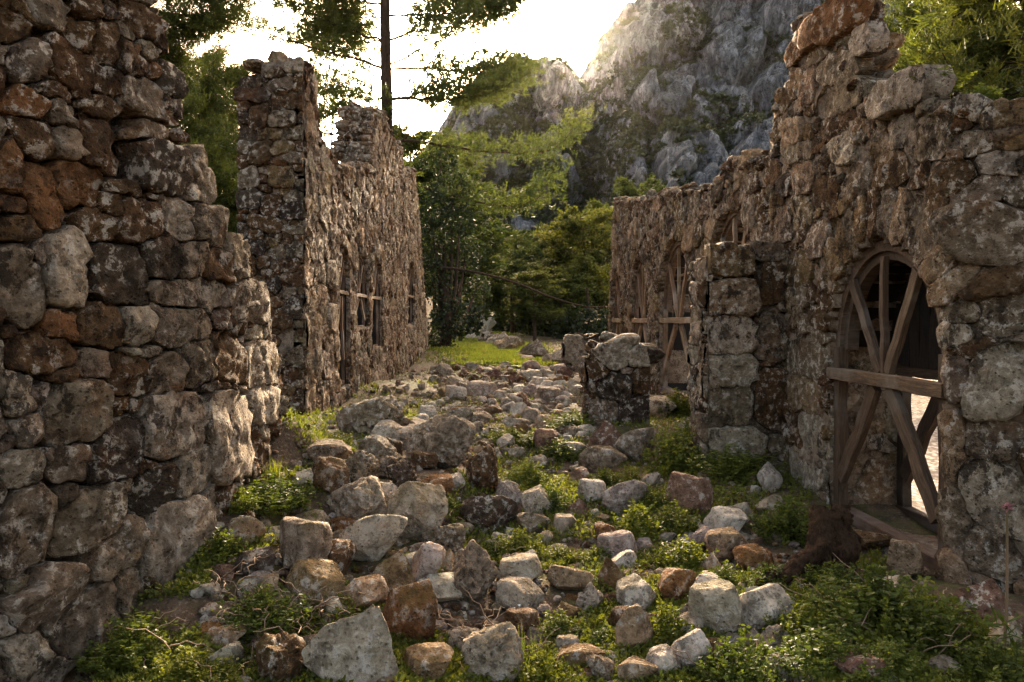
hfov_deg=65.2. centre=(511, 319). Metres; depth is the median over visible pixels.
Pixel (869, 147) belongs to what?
stone wall
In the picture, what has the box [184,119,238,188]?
pine tree
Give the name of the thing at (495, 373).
rock
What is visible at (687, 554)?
weed clump
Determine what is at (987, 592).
rock
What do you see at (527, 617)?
rock
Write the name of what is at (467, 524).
rock
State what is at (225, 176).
pine tree
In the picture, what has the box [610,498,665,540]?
weed clump
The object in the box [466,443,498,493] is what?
rock
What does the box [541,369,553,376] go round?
rock
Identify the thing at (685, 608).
rock
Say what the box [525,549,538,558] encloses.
rock
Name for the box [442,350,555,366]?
path
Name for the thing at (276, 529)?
rock
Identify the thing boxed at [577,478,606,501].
rock
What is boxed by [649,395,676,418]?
rock
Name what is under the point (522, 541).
weed clump
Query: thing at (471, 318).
bush
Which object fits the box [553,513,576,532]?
rock
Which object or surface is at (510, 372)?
rock
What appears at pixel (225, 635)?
rock
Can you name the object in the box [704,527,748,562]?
rock
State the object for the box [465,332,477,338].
rock
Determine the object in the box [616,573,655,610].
rock
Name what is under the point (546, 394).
rock
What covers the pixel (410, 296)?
window frame
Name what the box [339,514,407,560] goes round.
rock
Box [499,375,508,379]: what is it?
rock
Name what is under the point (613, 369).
wall remnant
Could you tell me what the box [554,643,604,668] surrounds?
rock
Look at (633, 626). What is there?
rock
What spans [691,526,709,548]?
rock
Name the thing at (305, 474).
rock
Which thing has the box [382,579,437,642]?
rock
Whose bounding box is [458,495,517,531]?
rock
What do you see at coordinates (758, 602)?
rock
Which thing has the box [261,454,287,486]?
grass tuft
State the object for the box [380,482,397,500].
rock
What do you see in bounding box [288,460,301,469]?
rock
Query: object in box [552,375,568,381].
rock
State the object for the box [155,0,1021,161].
sky
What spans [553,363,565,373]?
rock
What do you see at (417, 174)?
pine tree
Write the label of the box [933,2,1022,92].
pine tree
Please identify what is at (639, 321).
arch frame
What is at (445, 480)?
rock
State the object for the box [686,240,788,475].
buttress
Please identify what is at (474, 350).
path grass
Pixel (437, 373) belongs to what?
rock
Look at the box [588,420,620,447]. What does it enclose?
rock
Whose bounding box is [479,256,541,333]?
pine tree
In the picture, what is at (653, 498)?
weed clump
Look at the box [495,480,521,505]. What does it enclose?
rock
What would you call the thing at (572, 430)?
rock
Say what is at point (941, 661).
rock
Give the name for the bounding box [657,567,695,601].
rock
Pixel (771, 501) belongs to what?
rock
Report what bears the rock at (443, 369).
on the ground at (186, 607)
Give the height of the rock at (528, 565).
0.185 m
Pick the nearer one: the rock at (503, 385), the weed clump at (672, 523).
the weed clump at (672, 523)
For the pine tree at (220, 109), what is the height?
7.287 m
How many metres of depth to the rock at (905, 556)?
4.82 m
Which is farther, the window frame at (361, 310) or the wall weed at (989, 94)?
the window frame at (361, 310)
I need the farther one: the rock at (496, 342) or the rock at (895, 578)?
the rock at (496, 342)
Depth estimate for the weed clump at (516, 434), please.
8.46 m
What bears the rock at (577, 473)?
on the ground at (186, 607)
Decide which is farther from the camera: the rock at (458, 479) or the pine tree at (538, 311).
the pine tree at (538, 311)
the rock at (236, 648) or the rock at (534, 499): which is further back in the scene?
the rock at (534, 499)
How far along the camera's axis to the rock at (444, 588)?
4.28 m
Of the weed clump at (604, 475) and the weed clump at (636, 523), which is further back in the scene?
the weed clump at (604, 475)
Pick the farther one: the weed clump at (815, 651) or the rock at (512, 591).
the rock at (512, 591)
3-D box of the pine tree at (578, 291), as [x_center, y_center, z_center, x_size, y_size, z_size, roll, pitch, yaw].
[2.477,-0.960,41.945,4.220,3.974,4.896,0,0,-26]
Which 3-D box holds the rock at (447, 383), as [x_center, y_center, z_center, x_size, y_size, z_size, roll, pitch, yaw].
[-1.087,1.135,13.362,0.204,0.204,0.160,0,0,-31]
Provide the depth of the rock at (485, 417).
10.07 m
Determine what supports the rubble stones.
on the ground at (186, 607)
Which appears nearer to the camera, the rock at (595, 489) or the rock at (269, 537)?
the rock at (269, 537)
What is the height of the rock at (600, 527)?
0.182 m
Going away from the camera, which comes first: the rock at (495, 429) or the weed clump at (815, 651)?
the weed clump at (815, 651)
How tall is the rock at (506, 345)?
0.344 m
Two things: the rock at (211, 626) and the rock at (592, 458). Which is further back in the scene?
the rock at (592, 458)
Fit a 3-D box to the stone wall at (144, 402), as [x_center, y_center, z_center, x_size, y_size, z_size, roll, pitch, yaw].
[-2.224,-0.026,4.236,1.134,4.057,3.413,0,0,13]
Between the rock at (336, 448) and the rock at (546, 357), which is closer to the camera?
the rock at (336, 448)
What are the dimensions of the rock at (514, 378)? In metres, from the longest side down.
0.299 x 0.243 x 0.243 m
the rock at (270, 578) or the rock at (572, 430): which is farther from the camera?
the rock at (572, 430)
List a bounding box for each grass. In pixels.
[417,330,561,364]
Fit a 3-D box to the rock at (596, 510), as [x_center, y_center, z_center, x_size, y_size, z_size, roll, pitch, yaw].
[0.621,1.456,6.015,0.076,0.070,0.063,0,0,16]
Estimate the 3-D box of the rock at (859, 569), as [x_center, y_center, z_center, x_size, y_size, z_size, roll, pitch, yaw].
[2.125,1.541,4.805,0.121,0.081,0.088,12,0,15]
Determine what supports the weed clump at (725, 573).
on the ground at (186, 607)
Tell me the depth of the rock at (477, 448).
7.76 m
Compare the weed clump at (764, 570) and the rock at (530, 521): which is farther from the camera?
the rock at (530, 521)
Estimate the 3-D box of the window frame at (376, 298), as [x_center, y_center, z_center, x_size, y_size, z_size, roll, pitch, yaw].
[-2.621,-0.299,13.900,0.548,1.599,1.060,0,0,0]
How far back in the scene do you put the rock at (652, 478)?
6.67 m
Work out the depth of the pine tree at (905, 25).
13.15 m
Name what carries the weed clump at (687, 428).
on the ground at (186, 607)
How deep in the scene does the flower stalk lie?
3.55 m
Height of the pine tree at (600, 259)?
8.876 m
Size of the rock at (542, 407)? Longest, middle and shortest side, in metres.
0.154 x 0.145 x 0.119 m
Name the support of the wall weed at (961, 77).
on the stone wall at (869, 147)
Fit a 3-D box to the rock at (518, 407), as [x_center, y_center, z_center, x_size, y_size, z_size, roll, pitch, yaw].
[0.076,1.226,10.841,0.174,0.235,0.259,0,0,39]
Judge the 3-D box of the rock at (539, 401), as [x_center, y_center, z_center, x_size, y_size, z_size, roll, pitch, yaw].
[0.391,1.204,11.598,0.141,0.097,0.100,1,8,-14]
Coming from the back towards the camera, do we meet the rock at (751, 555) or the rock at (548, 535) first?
the rock at (548, 535)
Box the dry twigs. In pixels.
[127,488,1013,680]
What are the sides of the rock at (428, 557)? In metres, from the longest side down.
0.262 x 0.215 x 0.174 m
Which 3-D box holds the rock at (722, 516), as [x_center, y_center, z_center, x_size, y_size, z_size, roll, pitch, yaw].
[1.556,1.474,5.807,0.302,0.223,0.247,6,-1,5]
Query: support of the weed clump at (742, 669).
on the ground at (186, 607)
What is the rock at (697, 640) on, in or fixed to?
on the ground at (186, 607)
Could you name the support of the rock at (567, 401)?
on the ground at (186, 607)
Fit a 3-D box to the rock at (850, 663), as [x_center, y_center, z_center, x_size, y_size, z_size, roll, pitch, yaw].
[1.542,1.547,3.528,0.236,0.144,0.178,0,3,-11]
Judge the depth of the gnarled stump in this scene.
4.88 m
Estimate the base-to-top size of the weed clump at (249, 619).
0.237 m
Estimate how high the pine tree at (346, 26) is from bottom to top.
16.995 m
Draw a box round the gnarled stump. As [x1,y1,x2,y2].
[755,504,861,587]
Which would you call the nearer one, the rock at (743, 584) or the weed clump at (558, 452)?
the rock at (743, 584)
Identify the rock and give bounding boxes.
[199,621,221,635]
[202,621,247,649]
[205,641,243,668]
[227,515,265,546]
[234,545,275,575]
[251,623,294,641]
[254,631,306,681]
[257,573,278,592]
[261,533,276,543]
[267,526,279,541]
[279,516,332,570]
[284,558,344,608]
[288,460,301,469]
[291,468,313,485]
[294,600,311,615]
[295,509,329,522]
[301,606,403,681]
[305,438,351,460]
[312,456,350,493]
[325,475,386,518]
[327,538,356,574]
[329,516,358,531]
[332,529,344,539]
[336,405,357,432]
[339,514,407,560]
[340,574,388,610]
[344,450,378,481]
[349,395,403,433]
[357,435,402,460]
[369,419,400,438]
[372,456,396,478]
[372,550,414,591]
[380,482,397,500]
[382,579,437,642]
[385,437,402,455]
[385,481,447,541]
[386,460,416,486]
[393,426,412,448]
[400,642,453,681]
[405,415,477,467]
[409,543,422,552]
[411,451,438,468]
[411,541,445,581]
[417,405,436,417]
[417,572,463,600]
[420,473,454,492]
[421,523,465,553]
[432,371,443,376]
[436,364,450,374]
[436,377,446,383]
[441,549,454,568]
[442,382,453,386]
[444,407,472,420]
[445,385,466,399]
[446,375,463,384]
[448,626,479,653]
[450,539,497,602]
[451,472,464,488]
[452,363,460,370]
[456,381,466,386]
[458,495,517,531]
[460,522,474,534]
[462,621,524,681]
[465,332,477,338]
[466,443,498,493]
[470,411,491,423]
[472,421,482,432]
[472,445,481,453]
[479,317,495,330]
[479,428,489,437]
[484,405,501,413]
[485,333,497,340]
[485,368,500,378]
[486,398,496,404]
[487,337,500,343]
[490,532,509,544]
[493,339,503,345]
[493,427,504,436]
[495,331,507,338]
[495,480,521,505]
[495,576,543,608]
[496,433,514,447]
[496,553,542,581]
[497,343,517,348]
[497,383,507,388]
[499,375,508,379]
[501,401,514,410]
[501,418,531,429]
[503,336,523,345]
[503,607,540,634]
[504,371,516,374]
[507,447,524,458]
[508,374,523,384]
[510,402,526,414]
[510,421,527,434]
[514,384,523,392]
[515,512,550,535]
[519,355,534,358]
[519,384,536,397]
[520,339,548,356]
[520,369,541,380]
[521,485,552,515]
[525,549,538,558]
[526,626,544,641]
[528,454,548,468]
[532,376,548,384]
[532,428,558,450]
[534,399,542,403]
[534,414,556,428]
[536,387,561,401]
[536,530,552,545]
[538,404,548,412]
[541,353,553,364]
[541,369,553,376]
[547,564,594,589]
[550,349,561,361]
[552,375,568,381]
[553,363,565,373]
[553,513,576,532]
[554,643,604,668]
[555,634,579,647]
[563,399,571,404]
[565,441,586,455]
[565,498,591,518]
[567,377,580,384]
[567,387,579,395]
[567,466,590,485]
[568,426,577,434]
[575,582,603,611]
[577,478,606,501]
[578,445,627,471]
[585,652,614,681]
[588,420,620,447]
[590,508,598,517]
[594,521,614,538]
[596,530,637,557]
[598,557,624,591]
[601,480,648,514]
[606,605,628,626]
[611,550,636,568]
[613,427,655,462]
[615,603,652,649]
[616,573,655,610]
[616,655,658,681]
[623,569,635,575]
[636,537,654,552]
[640,472,660,488]
[646,644,680,673]
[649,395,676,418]
[650,567,663,583]
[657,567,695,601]
[659,531,676,541]
[665,471,712,514]
[671,629,711,668]
[673,611,704,636]
[678,603,687,615]
[688,578,745,635]
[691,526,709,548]
[693,572,718,583]
[697,468,710,476]
[699,553,722,573]
[703,506,747,531]
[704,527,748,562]
[732,543,773,568]
[737,581,747,590]
[739,584,794,632]
[744,586,757,592]
[744,628,764,656]
[750,485,760,492]
[755,494,782,511]
[757,461,782,492]
[761,624,789,654]
[768,653,798,680]
[833,652,888,680]
[855,531,892,549]
[856,568,870,578]
[883,575,911,591]
[886,538,922,576]
[924,654,961,679]
[947,578,1023,630]
[988,616,1022,650]
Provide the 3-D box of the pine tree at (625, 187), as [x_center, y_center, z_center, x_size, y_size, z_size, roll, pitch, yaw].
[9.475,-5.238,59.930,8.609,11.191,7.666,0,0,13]
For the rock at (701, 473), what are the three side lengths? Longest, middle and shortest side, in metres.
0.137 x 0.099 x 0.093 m
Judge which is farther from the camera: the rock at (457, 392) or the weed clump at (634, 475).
the rock at (457, 392)
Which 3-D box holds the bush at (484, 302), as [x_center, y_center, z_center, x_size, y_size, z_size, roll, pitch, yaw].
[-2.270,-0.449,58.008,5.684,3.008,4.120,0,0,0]
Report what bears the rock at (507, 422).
on the ground at (186, 607)
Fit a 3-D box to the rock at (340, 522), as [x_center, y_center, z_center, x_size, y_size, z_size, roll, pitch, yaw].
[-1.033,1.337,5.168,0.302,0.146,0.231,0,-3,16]
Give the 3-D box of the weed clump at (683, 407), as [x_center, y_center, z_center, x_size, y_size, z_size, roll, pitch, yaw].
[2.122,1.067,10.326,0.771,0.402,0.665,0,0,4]
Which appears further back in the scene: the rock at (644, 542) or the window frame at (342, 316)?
the window frame at (342, 316)
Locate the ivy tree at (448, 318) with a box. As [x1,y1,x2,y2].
[417,147,607,350]
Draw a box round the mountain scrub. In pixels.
[426,0,943,295]
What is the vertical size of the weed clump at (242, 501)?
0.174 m
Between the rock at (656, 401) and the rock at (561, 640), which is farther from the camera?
the rock at (656, 401)
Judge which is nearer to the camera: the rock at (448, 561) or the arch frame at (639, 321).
the rock at (448, 561)
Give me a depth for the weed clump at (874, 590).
3.99 m
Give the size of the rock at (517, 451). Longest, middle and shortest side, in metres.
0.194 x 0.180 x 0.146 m
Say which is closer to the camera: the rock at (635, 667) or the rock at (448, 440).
the rock at (635, 667)
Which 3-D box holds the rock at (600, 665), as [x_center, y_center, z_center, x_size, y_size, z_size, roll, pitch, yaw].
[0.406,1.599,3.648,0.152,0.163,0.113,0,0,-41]
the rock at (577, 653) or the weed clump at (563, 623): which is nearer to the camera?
the rock at (577, 653)
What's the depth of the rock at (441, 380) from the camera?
14.06 m
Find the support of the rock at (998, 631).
on the ground at (186, 607)
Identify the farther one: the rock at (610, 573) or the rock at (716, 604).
the rock at (610, 573)
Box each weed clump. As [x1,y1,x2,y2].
[72,611,198,678]
[125,642,244,681]
[197,526,253,564]
[206,579,312,641]
[214,485,268,515]
[246,471,314,518]
[314,425,353,444]
[446,493,462,516]
[481,539,503,562]
[482,426,533,446]
[486,524,545,558]
[504,457,550,486]
[510,643,582,681]
[528,608,585,638]
[533,437,587,460]
[539,484,571,513]
[539,544,582,562]
[542,408,599,429]
[574,624,614,646]
[576,544,610,565]
[583,465,622,486]
[609,463,648,482]
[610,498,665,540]
[634,483,677,512]
[641,418,704,478]
[646,499,701,539]
[649,599,699,645]
[653,533,718,571]
[657,387,690,417]
[677,414,690,443]
[685,443,786,483]
[695,624,789,681]
[698,559,748,586]
[743,561,802,591]
[745,494,809,547]
[761,588,856,646]
[767,620,883,681]
[793,563,961,638]
[800,559,865,586]
[851,634,937,681]
[868,574,993,658]
[941,635,1023,681]
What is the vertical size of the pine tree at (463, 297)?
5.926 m
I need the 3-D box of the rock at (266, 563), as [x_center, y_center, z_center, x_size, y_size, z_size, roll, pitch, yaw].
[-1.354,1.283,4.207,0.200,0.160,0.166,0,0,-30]
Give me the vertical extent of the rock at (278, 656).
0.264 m
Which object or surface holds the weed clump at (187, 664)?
on the ground at (186, 607)
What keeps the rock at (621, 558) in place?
on the ground at (186, 607)
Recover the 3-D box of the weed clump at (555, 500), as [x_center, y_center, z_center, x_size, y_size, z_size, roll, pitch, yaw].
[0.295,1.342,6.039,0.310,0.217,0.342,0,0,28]
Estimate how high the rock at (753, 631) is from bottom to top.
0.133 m
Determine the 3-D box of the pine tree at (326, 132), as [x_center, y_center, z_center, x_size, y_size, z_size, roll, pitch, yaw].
[-6.754,-5.604,29.958,2.889,12.988,2.787,0,0,-44]
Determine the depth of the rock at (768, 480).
6.65 m
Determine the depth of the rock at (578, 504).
5.97 m
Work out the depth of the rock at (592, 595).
4.36 m
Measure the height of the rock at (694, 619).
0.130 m
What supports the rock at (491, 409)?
on the ground at (186, 607)
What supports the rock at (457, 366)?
on the ground at (186, 607)
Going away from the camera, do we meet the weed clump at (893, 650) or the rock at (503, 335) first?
the weed clump at (893, 650)
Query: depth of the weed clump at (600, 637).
3.99 m
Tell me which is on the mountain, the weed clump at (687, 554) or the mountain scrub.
the mountain scrub
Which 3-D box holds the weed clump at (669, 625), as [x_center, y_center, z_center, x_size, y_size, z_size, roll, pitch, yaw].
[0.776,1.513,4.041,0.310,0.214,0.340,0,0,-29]
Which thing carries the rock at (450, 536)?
on the ground at (186, 607)
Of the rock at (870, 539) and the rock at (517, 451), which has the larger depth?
the rock at (517, 451)
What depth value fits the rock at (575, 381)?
13.91 m
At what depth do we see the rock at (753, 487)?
6.57 m
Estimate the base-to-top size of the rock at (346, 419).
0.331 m
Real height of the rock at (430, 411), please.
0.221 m
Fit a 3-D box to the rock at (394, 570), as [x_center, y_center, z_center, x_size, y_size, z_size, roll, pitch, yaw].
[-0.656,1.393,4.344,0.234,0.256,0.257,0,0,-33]
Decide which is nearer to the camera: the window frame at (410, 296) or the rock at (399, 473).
the rock at (399, 473)
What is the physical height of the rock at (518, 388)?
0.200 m
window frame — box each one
[338,255,348,383]
[355,256,368,326]
[372,260,381,346]
[407,265,413,324]
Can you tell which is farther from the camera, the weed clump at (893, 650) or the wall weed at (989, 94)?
the wall weed at (989, 94)
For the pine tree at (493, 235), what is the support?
on the ground at (186, 607)
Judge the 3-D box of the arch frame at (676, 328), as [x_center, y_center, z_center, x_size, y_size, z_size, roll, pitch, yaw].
[2.658,-0.010,11.751,0.618,2.334,2.161,0,0,0]
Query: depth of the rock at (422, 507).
5.14 m
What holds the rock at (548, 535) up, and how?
on the ground at (186, 607)
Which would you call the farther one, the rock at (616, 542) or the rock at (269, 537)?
the rock at (616, 542)
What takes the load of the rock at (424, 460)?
on the ground at (186, 607)
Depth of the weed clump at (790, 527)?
5.58 m
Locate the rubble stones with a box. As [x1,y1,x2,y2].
[185,359,860,681]
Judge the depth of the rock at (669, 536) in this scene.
5.64 m
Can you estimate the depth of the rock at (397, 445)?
7.09 m
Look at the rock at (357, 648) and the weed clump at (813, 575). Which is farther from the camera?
the weed clump at (813, 575)
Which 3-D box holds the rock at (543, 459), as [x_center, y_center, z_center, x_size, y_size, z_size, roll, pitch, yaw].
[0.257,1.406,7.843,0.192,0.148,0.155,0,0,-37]
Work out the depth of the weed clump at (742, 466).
6.86 m
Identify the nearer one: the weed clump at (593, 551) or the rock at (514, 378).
the weed clump at (593, 551)
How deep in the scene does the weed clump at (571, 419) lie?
9.14 m
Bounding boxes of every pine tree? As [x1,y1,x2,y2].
[150,0,271,86]
[166,82,239,233]
[167,41,266,226]
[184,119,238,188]
[231,0,606,219]
[307,44,365,161]
[393,120,487,297]
[404,147,520,330]
[404,159,430,287]
[461,254,501,300]
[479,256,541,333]
[490,228,549,301]
[502,222,597,304]
[502,269,572,340]
[517,265,597,329]
[533,203,613,327]
[578,198,612,319]
[599,174,666,288]
[880,0,1023,99]
[896,0,1023,100]
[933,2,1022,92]
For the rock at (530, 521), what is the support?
on the ground at (186, 607)
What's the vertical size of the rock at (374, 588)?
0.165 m
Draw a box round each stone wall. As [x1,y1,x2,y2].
[0,0,288,681]
[233,50,430,416]
[607,0,1023,595]
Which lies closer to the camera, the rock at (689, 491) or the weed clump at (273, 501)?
the weed clump at (273, 501)
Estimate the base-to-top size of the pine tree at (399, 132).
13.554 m
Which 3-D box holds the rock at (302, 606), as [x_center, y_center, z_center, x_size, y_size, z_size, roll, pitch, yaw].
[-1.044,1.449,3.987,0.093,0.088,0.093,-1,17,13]
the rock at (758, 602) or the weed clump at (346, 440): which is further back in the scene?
the weed clump at (346, 440)
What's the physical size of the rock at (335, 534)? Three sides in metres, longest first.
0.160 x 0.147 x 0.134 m
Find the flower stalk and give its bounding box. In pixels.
[974,501,1023,661]
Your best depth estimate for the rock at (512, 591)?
4.37 m
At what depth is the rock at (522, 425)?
8.95 m
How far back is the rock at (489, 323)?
40.91 m
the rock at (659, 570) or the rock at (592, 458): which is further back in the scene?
the rock at (592, 458)
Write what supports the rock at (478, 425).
on the ground at (186, 607)
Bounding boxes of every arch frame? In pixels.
[611,274,620,334]
[631,260,647,342]
[659,241,690,400]
[718,211,747,244]
[826,240,945,570]
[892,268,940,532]
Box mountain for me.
[434,0,1022,261]
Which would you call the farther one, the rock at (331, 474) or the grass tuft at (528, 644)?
the rock at (331, 474)
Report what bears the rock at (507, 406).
on the ground at (186, 607)
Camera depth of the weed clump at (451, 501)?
5.65 m
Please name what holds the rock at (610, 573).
on the ground at (186, 607)
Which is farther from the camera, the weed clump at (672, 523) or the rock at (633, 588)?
the weed clump at (672, 523)
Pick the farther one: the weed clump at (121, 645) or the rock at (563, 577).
the rock at (563, 577)
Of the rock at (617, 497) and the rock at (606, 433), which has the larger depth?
the rock at (606, 433)
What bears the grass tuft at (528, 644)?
on the ground at (186, 607)
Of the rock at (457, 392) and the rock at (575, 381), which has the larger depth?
the rock at (575, 381)
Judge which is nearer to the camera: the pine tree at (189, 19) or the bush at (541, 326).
the pine tree at (189, 19)
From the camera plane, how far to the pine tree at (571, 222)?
44.80 m
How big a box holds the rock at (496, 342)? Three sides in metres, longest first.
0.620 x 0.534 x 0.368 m
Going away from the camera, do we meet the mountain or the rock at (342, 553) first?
the rock at (342, 553)
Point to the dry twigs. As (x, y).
(320, 605)
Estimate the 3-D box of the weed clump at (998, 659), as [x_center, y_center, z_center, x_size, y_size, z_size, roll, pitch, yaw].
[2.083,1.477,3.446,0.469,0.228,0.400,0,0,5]
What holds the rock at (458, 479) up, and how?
on the ground at (186, 607)
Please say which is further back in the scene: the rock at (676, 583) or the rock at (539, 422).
the rock at (539, 422)
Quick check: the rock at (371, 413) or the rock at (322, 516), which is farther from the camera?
the rock at (371, 413)
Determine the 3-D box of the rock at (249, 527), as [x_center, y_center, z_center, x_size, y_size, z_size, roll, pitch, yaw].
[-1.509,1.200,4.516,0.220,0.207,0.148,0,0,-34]
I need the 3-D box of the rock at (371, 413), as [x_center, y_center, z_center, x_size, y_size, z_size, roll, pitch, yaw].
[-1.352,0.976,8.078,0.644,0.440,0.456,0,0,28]
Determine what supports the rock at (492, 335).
on the path
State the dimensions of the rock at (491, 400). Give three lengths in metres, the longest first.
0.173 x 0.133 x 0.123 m
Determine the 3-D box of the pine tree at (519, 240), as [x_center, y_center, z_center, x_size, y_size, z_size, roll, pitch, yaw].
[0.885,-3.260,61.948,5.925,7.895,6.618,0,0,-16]
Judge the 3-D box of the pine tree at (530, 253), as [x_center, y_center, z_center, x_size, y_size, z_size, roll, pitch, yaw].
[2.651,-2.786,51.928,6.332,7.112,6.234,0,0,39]
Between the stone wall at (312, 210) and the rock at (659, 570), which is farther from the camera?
the stone wall at (312, 210)
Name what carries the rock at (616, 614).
on the ground at (186, 607)
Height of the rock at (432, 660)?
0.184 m
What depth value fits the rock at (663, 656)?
3.66 m
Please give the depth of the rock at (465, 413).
9.99 m
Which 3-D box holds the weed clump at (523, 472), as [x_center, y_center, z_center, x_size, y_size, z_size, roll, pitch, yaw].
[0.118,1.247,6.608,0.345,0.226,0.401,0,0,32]
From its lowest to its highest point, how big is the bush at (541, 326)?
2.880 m
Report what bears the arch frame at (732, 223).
on the stone wall at (869, 147)
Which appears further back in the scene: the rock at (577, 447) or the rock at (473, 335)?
the rock at (473, 335)
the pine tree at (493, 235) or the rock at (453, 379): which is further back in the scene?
the pine tree at (493, 235)
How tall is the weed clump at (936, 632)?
0.362 m
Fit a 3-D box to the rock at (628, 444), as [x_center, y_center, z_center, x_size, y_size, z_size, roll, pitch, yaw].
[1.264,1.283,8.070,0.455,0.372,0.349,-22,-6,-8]
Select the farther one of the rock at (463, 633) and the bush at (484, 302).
the bush at (484, 302)
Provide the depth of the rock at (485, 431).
8.58 m
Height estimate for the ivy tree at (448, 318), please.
6.903 m
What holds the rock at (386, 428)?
on the ground at (186, 607)
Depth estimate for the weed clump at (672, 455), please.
7.35 m
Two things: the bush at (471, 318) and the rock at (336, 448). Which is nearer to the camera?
the rock at (336, 448)
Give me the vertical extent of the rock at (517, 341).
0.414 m
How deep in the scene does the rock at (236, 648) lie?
3.53 m
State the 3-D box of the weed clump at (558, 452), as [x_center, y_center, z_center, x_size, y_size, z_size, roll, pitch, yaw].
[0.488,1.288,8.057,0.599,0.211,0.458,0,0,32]
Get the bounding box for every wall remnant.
[561,333,600,367]
[577,331,664,425]
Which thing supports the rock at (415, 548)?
on the ground at (186, 607)
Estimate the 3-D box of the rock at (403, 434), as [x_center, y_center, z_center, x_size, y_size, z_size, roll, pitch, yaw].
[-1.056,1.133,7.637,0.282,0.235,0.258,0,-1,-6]
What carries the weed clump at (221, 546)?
on the ground at (186, 607)
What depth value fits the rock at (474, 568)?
4.37 m
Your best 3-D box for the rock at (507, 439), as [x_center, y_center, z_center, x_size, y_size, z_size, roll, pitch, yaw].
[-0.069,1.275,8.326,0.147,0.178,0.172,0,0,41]
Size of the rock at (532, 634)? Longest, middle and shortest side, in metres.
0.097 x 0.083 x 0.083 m
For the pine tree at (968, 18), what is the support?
on the ground at (186, 607)
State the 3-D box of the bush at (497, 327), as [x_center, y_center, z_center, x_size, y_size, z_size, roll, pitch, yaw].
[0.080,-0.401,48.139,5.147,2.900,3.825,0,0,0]
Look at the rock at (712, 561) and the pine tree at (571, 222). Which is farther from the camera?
the pine tree at (571, 222)
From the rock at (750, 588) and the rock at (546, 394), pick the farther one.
the rock at (546, 394)
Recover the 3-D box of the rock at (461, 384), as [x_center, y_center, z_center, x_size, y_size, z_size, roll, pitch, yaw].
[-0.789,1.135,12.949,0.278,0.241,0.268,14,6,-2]
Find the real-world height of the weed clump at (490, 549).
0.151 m
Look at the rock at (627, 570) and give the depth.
4.75 m
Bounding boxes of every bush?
[428,283,494,340]
[462,296,505,327]
[475,295,549,332]
[517,317,584,335]
[545,287,607,338]
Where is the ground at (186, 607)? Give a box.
[78,297,1023,681]
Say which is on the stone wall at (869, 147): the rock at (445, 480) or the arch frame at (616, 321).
the arch frame at (616, 321)
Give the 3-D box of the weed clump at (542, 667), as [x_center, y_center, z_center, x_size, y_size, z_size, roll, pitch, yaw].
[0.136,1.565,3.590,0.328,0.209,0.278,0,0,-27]
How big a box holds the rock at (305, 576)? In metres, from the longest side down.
0.311 x 0.283 x 0.241 m
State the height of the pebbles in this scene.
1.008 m
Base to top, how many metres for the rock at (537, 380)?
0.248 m
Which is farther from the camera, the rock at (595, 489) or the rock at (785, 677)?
the rock at (595, 489)
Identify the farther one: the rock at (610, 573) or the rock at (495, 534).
the rock at (495, 534)
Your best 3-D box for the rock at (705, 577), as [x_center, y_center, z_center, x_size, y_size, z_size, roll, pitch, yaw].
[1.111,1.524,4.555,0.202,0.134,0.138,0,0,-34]
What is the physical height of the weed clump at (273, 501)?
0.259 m
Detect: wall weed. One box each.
[910,66,977,89]
[961,82,1007,100]
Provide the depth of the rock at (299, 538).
4.26 m
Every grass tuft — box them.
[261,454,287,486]
[518,622,541,668]
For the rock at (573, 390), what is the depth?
12.62 m
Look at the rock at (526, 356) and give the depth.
20.47 m
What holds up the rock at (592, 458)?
on the ground at (186, 607)
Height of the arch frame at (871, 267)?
2.095 m
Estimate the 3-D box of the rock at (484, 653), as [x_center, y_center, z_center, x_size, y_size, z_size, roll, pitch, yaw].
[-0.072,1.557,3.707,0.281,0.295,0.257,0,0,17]
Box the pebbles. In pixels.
[199,350,926,681]
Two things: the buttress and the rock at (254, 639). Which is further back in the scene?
the buttress
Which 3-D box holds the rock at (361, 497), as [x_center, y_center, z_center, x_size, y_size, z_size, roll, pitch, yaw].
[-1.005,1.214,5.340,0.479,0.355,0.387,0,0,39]
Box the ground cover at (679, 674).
[89,350,1021,681]
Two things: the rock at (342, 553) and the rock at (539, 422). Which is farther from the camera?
the rock at (539, 422)
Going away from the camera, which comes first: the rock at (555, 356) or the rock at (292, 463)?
the rock at (292, 463)
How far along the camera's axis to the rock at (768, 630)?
3.91 m
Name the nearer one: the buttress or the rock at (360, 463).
the rock at (360, 463)
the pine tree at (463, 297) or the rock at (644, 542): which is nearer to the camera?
the rock at (644, 542)
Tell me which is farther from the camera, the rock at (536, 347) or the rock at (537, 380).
the rock at (536, 347)
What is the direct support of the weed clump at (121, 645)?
on the ground at (186, 607)
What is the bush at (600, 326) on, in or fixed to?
on the ground at (186, 607)
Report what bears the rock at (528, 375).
on the ground at (186, 607)
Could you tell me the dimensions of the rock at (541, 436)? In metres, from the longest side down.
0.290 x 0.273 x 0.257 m

